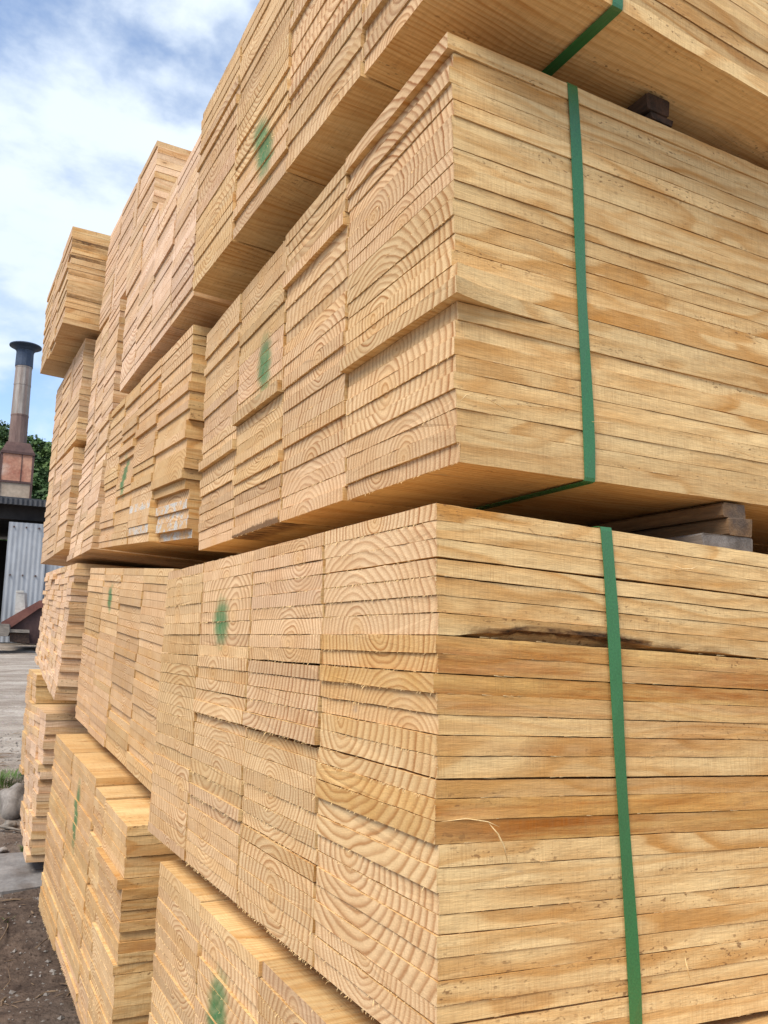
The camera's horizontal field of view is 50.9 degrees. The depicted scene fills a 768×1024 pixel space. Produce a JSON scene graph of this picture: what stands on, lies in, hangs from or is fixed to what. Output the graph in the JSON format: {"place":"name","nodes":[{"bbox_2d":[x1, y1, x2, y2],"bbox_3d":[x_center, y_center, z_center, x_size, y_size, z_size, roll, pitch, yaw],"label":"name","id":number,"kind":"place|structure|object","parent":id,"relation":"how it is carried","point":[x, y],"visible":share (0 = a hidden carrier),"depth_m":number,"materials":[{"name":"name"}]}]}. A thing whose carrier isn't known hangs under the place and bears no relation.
{"place":"outdoors","nodes":[
{"label":"outdoors","id":0,"kind":"place"},
{"bbox_2d":[0,643,79,1023],"bbox_3d":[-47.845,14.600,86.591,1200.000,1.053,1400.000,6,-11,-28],"label":"ground","id":1,"kind":"structure","parent":0,"point":[17,662],"depth_m":2.75,"materials":[{"name":"grey gravel"}]},
{"bbox_2d":[0,847,7,852],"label":"stone","id":2,"kind":"object","parent":1,"relation":"on","point":[3,849],"visible":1,"depth_m":3.44,"materials":[{"name":"grey stone"}]},
{"bbox_2d":[2,820,16,826],"bbox_3d":[-1.723,1.433,3.704,0.062,0.036,0.060,-8,-13,43],"label":"stone","id":3,"kind":"object","parent":1,"relation":"on","point":[9,823],"visible":0.85,"depth_m":3.69,"materials":[{"name":"grey stone"}]},
{"bbox_2d":[0,825,20,830],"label":"stick","id":4,"kind":"object","parent":1,"relation":"on","point":[7,827],"visible":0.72,"depth_m":3.65,"materials":[{"name":"wood"}]},
{"bbox_2d":[0,767,23,788],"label":"grass tuft","id":5,"kind":"object","parent":1,"relation":"on","point":[3,777],"visible":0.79,"depth_m":4.25,"materials":[{"name":"green plant"}]},
{"bbox_2d":[0,783,24,819],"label":"boulder","id":6,"kind":"object","parent":1,"relation":"on","point":[11,798],"visible":0.59,"depth_m":3.82,"materials":[{"name":"stone"}]},
{"bbox_2d":[9,633,28,642],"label":"timber block","id":7,"kind":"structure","parent":1,"relation":"on","point":[19,637],"depth_m":11.77,"materials":[{"name":"brown wood"}]},
{"bbox_2d":[0,624,9,635],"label":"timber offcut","id":8,"kind":"object","parent":7,"relation":"on","point":[4,629],"visible":0.88,"depth_m":11.60,"materials":[{"name":"grey wood"}]},
{"bbox_2d":[10,629,28,632],"bbox_3d":[-5.531,1.804,12.172,0.293,0.050,1.016,5,-11,-25],"label":"timber offcut","id":9,"kind":"object","parent":7,"relation":"on","point":[18,631],"visible":0.64,"depth_m":11.73,"materials":[{"name":"grey wood"}]},
{"bbox_2d":[0,852,43,894],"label":"concrete slab","id":10,"kind":"structure","parent":1,"relation":"on","point":[17,874],"depth_m":3.17,"materials":[{"name":"grey concrete"}]},
{"bbox_2d":[1,600,43,643],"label":"scrap hopper","id":11,"kind":"object","parent":1,"relation":"on","point":[27,618],"visible":0.39,"depth_m":12.26,"materials":[{"name":"brown metal"}]},
{"bbox_2d":[15,590,27,613],"bbox_3d":[-5.786,1.511,12.897,0.226,0.501,0.140,6,-11,-28],"label":"concrete post","id":12,"kind":"object","parent":11,"relation":"on","point":[21,604],"visible":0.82,"depth_m":12.84,"materials":[{"name":"grey concrete"}]},
{"bbox_2d":[0,496,64,643],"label":"metal shed","id":13,"kind":"structure","parent":1,"relation":"on","point":[22,567],"depth_m":13.61,"materials":[{"name":"grey metal"}]},
{"bbox_2d":[0,341,41,497],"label":"furnace chimney","id":14,"kind":"object","parent":13,"relation":"on","point":[17,456],"visible":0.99,"depth_m":15.91,"materials":[{"name":"metal"}]},
{"bbox_2d":[19,669,76,774],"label":"lumber pack","id":15,"kind":"object","parent":1,"relation":"on","point":[37,691],"visible":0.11,"depth_m":4.12,"materials":[{"name":"brown wood"}]},
{"bbox_2d":[20,704,89,862],"bbox_3d":[-0.571,1.275,4.001,2.240,0.648,0.657,6,-11,-28],"label":"lumber pack","id":16,"kind":"object","parent":1,"relation":"on","point":[47,723],"visible":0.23,"depth_m":3.29,"materials":[{"name":"brown wood"}]},
{"bbox_2d":[34,563,138,700],"bbox_3d":[-0.502,0.633,4.058,2.245,0.617,1.005,6,-11,-28],"label":"lumber pack","id":17,"kind":"object","parent":16,"relation":"on","point":[59,647],"visible":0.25,"depth_m":3.18,"materials":[{"name":"brown wood"}]},
{"bbox_2d":[41,447,84,565],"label":"lumber pack","id":18,"kind":"object","parent":17,"relation":"on","point":[65,475],"visible":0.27,"depth_m":3.81,"materials":[{"name":"brown wood"}]},
{"bbox_2d":[49,338,95,469],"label":"lumber pack","id":19,"kind":"object","parent":18,"relation":"on","point":[73,395],"visible":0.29,"depth_m":3.79,"materials":[{"name":"brown wood"}]},
{"bbox_2d":[40,226,110,377],"bbox_3d":[-0.709,-0.908,4.606,2.218,0.603,1.091,6,-11,-28],"label":"lumber pack","id":20,"kind":"object","parent":19,"relation":"on","point":[73,308],"visible":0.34,"depth_m":3.68,"materials":[{"name":"brown wood"}]},
{"bbox_2d":[66,413,207,568],"bbox_3d":[-0.215,0.043,3.726,2.256,0.576,0.522,6,-11,-28],"label":"lumber pack","id":21,"kind":"object","parent":17,"relation":"on","point":[85,542],"visible":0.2,"depth_m":3.16,"materials":[{"name":"brown wood"}]},
{"bbox_2d":[86,299,128,444],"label":"lumber pack","id":22,"kind":"object","parent":21,"relation":"on","point":[107,397],"visible":0.19,"depth_m":3.21,"materials":[{"name":"brown wood"}]},
{"bbox_2d":[99,140,191,330],"bbox_3d":[-0.078,-0.968,3.770,2.238,0.524,0.862,6,-11,-28],"label":"lumber pack","id":23,"kind":"object","parent":22,"relation":"on","point":[161,171],"visible":0.17,"depth_m":3.13,"materials":[{"name":"brown wood"}]},
{"bbox_2d":[38,734,180,1023],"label":"lumber pack","id":24,"kind":"object","parent":1,"relation":"on","point":[106,852],"visible":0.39,"depth_m":2.01,"materials":[{"name":"brown wood"}]},
{"bbox_2d":[75,568,192,791],"bbox_3d":[0.146,0.558,2.971,2.233,0.688,1.232,6,-11,-28],"label":"lumber pack","id":25,"kind":"object","parent":24,"relation":"on","point":[116,708],"visible":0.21,"depth_m":2.32,"materials":[{"name":"brown wood"}]},
{"bbox_2d":[99,324,240,561],"bbox_3d":[0.215,-0.030,2.970,2.233,0.642,1.065,6,-11,-28],"label":"lumber pack","id":26,"kind":"object","parent":25,"relation":"on","point":[151,505],"visible":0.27,"depth_m":2.26,"materials":[{"name":"brown wood"}]},
{"bbox_2d":[120,134,232,393],"bbox_3d":[0.276,-0.599,2.938,2.209,0.581,0.939,6,-11,-28],"label":"lumber pack","id":27,"kind":"object","parent":26,"relation":"on","point":[167,307],"visible":0.23,"depth_m":2.30,"materials":[{"name":"brown wood"}]},
{"bbox_2d":[148,860,767,1023],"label":"lumber pack","id":28,"kind":"object","parent":1,"relation":"on","point":[219,957],"visible":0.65,"depth_m":1.27,"materials":[{"name":"brown wood"}]},
{"bbox_2d":[148,503,767,1023],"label":"lumber pack","id":29,"kind":"object","parent":28,"relation":"on","point":[436,763],"visible":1,"depth_m":0.94,"materials":[{"name":"brown wood"}]},
{"bbox_2d":[665,533,752,551],"bbox_3d":[0.241,0.121,1.583,0.105,0.028,1.058,5,-11,-26],"label":"bearer","id":30,"kind":"object","parent":29,"relation":"on","point":[731,542],"visible":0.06,"depth_m":1.12,"materials":[{"name":"grey wood"}]},
{"bbox_2d":[631,517,751,538],"bbox_3d":[0.237,0.098,1.607,0.051,0.026,1.097,6,-11,-29],"label":"bearer","id":31,"kind":"object","parent":30,"relation":"on","point":[737,527],"visible":0.12,"depth_m":1.15,"materials":[{"name":"wood"}]},
{"bbox_2d":[587,502,745,532],"bbox_3d":[0.224,0.074,1.605,0.047,0.021,1.095,6,-11,-29],"label":"bearer","id":32,"kind":"object","parent":31,"relation":"on","point":[695,515],"visible":0.21,"depth_m":1.19,"materials":[{"name":"brown wood"}]},
{"bbox_2d":[198,32,767,554],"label":"lumber pack","id":33,"kind":"object","parent":32,"relation":"on","point":[486,280],"visible":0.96,"depth_m":1.10,"materials":[{"name":"brown wood"}]},
{"bbox_2d":[644,112,672,127],"bbox_3d":[0.157,-0.500,1.624,0.047,0.012,1.038,6,-11,-28],"label":"bearer","id":34,"kind":"object","parent":33,"relation":"on","point":[660,119],"visible":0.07,"depth_m":1.17,"materials":[{"name":"brown wood"}]},
{"bbox_2d":[627,93,669,117],"bbox_3d":[0.150,-0.519,1.622,0.047,0.026,1.041,6,-11,-28],"label":"bearer","id":35,"kind":"object","parent":34,"relation":"on","point":[645,104],"visible":0.07,"depth_m":1.17,"materials":[{"name":"brown wood"}]},
{"bbox_2d":[193,0,767,301],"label":"lumber pack","id":36,"kind":"object","parent":35,"relation":"on","point":[305,93],"visible":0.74,"depth_m":1.23,"materials":[{"name":"brown wood"}]},
{"bbox_2d":[0,0,259,441],"label":"sky","id":37,"kind":"structure","parent":0,"point":[89,89],"materials":[{"name":"blue"}]},
{"bbox_3d":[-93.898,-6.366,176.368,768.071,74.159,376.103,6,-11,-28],"label":"hills","id":38,"kind":"structure","parent":0,"visible":0},
{"bbox_2d":[0,420,51,540],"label":"forest","id":39,"kind":"object","parent":38,"relation":"on","point":[42,452],"visible":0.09,"depth_m":248.22,"materials":[{"name":"green plant"}]}
]}

